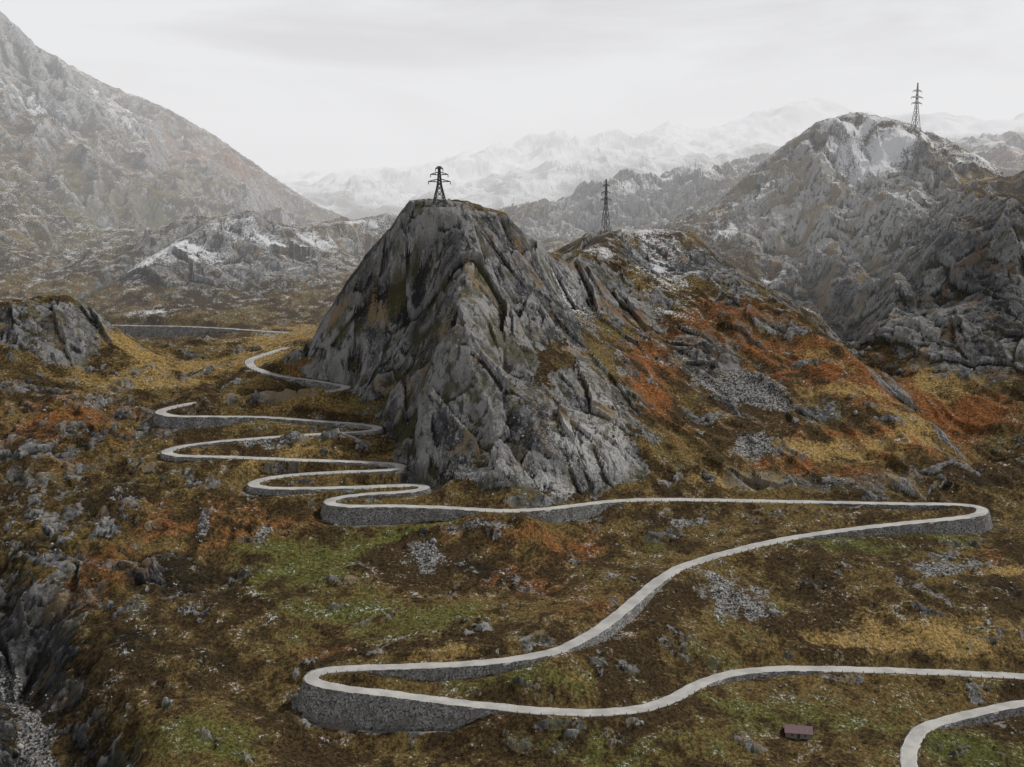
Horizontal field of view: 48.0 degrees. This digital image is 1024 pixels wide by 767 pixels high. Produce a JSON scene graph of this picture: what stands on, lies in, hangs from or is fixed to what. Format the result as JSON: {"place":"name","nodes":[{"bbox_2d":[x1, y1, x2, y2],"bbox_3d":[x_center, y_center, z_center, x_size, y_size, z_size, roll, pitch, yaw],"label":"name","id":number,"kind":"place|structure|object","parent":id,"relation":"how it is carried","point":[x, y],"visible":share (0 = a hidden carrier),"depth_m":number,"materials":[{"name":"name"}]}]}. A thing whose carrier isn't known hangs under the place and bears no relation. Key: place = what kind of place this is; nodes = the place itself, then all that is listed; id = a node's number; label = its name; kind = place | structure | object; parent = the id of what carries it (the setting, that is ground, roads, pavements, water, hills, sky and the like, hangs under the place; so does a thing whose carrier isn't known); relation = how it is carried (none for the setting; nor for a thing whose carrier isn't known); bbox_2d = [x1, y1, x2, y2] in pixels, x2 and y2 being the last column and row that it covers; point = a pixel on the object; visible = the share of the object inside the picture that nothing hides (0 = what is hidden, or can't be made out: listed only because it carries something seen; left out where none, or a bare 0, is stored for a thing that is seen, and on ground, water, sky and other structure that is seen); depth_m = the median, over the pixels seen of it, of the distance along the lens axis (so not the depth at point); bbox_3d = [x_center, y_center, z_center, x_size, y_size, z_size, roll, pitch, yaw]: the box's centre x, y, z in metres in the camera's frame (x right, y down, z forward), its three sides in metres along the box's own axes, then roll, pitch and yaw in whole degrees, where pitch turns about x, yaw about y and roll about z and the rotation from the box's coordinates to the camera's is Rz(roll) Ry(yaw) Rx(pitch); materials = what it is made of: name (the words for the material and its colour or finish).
{"place":"outdoors","nodes":[
{"label":"outdoors","id":0,"kind":"place"},
{"bbox_2d":[113,325,288,332],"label":"mountain road","id":1,"kind":"structure","parent":0,"point":[214,327],"depth_m":1004.04,"materials":[{"name":"grey asphalt"}]},
{"bbox_2d":[114,325,251,336],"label":"retaining wall","id":2,"kind":"structure","parent":1,"relation":"on","point":[167,331],"depth_m":1011.65,"materials":[{"name":"stone"}]},
{"bbox_2d":[0,11,1023,766],"bbox_3d":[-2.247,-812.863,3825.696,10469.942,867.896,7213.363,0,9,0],"label":"mountain terrain","id":3,"kind":"structure","parent":0,"point":[842,235],"depth_m":707.09,"materials":[{"name":"grey stone"}]},
{"bbox_2d":[428,166,450,208],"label":"electricity pylon","id":4,"kind":"object","parent":3,"relation":"on","point":[439,174],"visible":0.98,"depth_m":774.09,"materials":[{"name":"metal"}]},
{"bbox_2d":[15,522,1004,756],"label":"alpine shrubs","id":5,"kind":"object","parent":3,"relation":"on","point":[486,684],"visible":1,"depth_m":526.54,"materials":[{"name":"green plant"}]},
{"bbox_2d":[0,199,1023,766],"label":"scattered boulders","id":6,"kind":"object","parent":3,"relation":"on","point":[770,611],"visible":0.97,"depth_m":601.90,"materials":[{"name":"grey stone"}]},
{"bbox_2d":[114,324,1019,766],"bbox_3d":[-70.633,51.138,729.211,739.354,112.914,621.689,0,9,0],"label":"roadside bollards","id":7,"kind":"object","parent":3,"relation":"on","point":[550,506],"visible":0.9,"depth_m":616.62,"materials":[{"name":"stone"}]},
{"bbox_2d":[600,179,611,234],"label":"electricity pylon","id":8,"kind":"object","parent":3,"relation":"on","point":[606,198],"visible":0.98,"depth_m":987.97,"materials":[{"name":"metal"}]},
{"bbox_2d":[784,723,812,739],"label":"stone hut","id":9,"kind":"object","parent":3,"relation":"on","point":[798,732],"visible":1,"depth_m":469.89,"materials":[{"name":"brown stone"}]},
{"bbox_2d":[911,83,922,132],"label":"electricity pylon","id":10,"kind":"object","parent":3,"relation":"on","point":[916,102],"visible":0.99,"depth_m":1249.01,"materials":[{"name":"metal"}]},
{"bbox_2d":[0,0,1023,175],"label":"sky","id":11,"kind":"structure","parent":0,"point":[289,85],"materials":[{"name":"white"}]},
{"bbox_2d":[155,347,1023,766],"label":"mountain road","id":12,"kind":"structure","parent":0,"point":[913,741],"depth_m":521.17,"materials":[{"name":"grey asphalt"}]},
{"bbox_2d":[160,445,216,461],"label":"retaining wall","id":13,"kind":"structure","parent":12,"relation":"on","point":[165,457],"depth_m":669.63,"materials":[{"name":"stone"}]},
{"bbox_2d":[188,441,236,447],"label":"retaining wall","id":14,"kind":"structure","parent":12,"relation":"on","point":[210,444],"depth_m":693.22,"materials":[{"name":"stone"}]},
{"bbox_2d":[153,403,370,429],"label":"retaining wall","id":15,"kind":"structure","parent":12,"relation":"on","point":[159,420],"depth_m":718.45,"materials":[{"name":"stone"}]},
{"bbox_2d":[246,480,353,496],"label":"retaining wall","id":16,"kind":"structure","parent":12,"relation":"on","point":[263,492],"depth_m":644.44,"materials":[{"name":"stone"}]},
{"bbox_2d":[263,373,339,388],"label":"retaining wall","id":17,"kind":"structure","parent":12,"relation":"on","point":[314,384],"depth_m":784.77,"materials":[{"name":"stone"}]},
{"bbox_2d":[324,461,394,467],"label":"retaining wall","id":18,"kind":"structure","parent":12,"relation":"on","point":[369,464],"depth_m":674.20,"materials":[{"name":"stone"}]},
{"bbox_2d":[344,424,383,435],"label":"retaining wall","id":19,"kind":"structure","parent":12,"relation":"on","point":[380,431],"depth_m":704.19,"materials":[{"name":"stone"}]},
{"bbox_2d":[360,464,406,473],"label":"retaining wall","id":20,"kind":"structure","parent":12,"relation":"on","point":[397,471],"depth_m":664.68,"materials":[{"name":"stone"}]},
{"bbox_2d":[337,484,430,501],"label":"retaining wall","id":21,"kind":"structure","parent":12,"relation":"on","point":[423,492],"depth_m":646.94,"materials":[{"name":"stone"}]},
{"bbox_2d":[320,497,478,525],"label":"retaining wall","id":22,"kind":"structure","parent":12,"relation":"on","point":[354,516],"depth_m":628.42,"materials":[{"name":"stone"}]},
{"bbox_2d":[297,666,505,731],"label":"retaining wall","id":23,"kind":"structure","parent":12,"relation":"on","point":[349,710],"depth_m":474.64,"materials":[{"name":"stone"}]},
{"bbox_2d":[367,656,548,681],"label":"retaining wall","id":24,"kind":"structure","parent":12,"relation":"on","point":[447,673],"depth_m":489.33,"materials":[{"name":"stone"}]},
{"bbox_2d":[520,501,625,522],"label":"retaining wall","id":25,"kind":"structure","parent":12,"relation":"on","point":[563,515],"depth_m":636.70,"materials":[{"name":"stone"}]},
{"bbox_2d":[156,355,1022,752],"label":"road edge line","id":26,"kind":"object","parent":12,"relation":"on","point":[602,621],"visible":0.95,"depth_m":523.02,"materials":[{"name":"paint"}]},
{"bbox_2d":[569,578,670,652],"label":"retaining wall","id":27,"kind":"structure","parent":12,"relation":"on","point":[614,628],"depth_m":525.00,"materials":[{"name":"stone"}]},
{"bbox_2d":[708,671,823,686],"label":"retaining wall","id":28,"kind":"structure","parent":12,"relation":"on","point":[776,674],"depth_m":513.32,"materials":[{"name":"stone"}]},
{"bbox_2d":[819,503,972,509],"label":"retaining wall","id":29,"kind":"structure","parent":12,"relation":"on","point":[916,507],"depth_m":659.93,"materials":[{"name":"stone"}]},
{"bbox_2d":[801,502,992,539],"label":"retaining wall","id":30,"kind":"structure","parent":12,"relation":"on","point":[980,524],"depth_m":634.88,"materials":[{"name":"stone"}]},
{"bbox_2d":[937,707,1023,729],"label":"retaining wall","id":31,"kind":"structure","parent":12,"relation":"on","point":[992,717],"depth_m":492.87,"materials":[{"name":"stone"}]}
]}

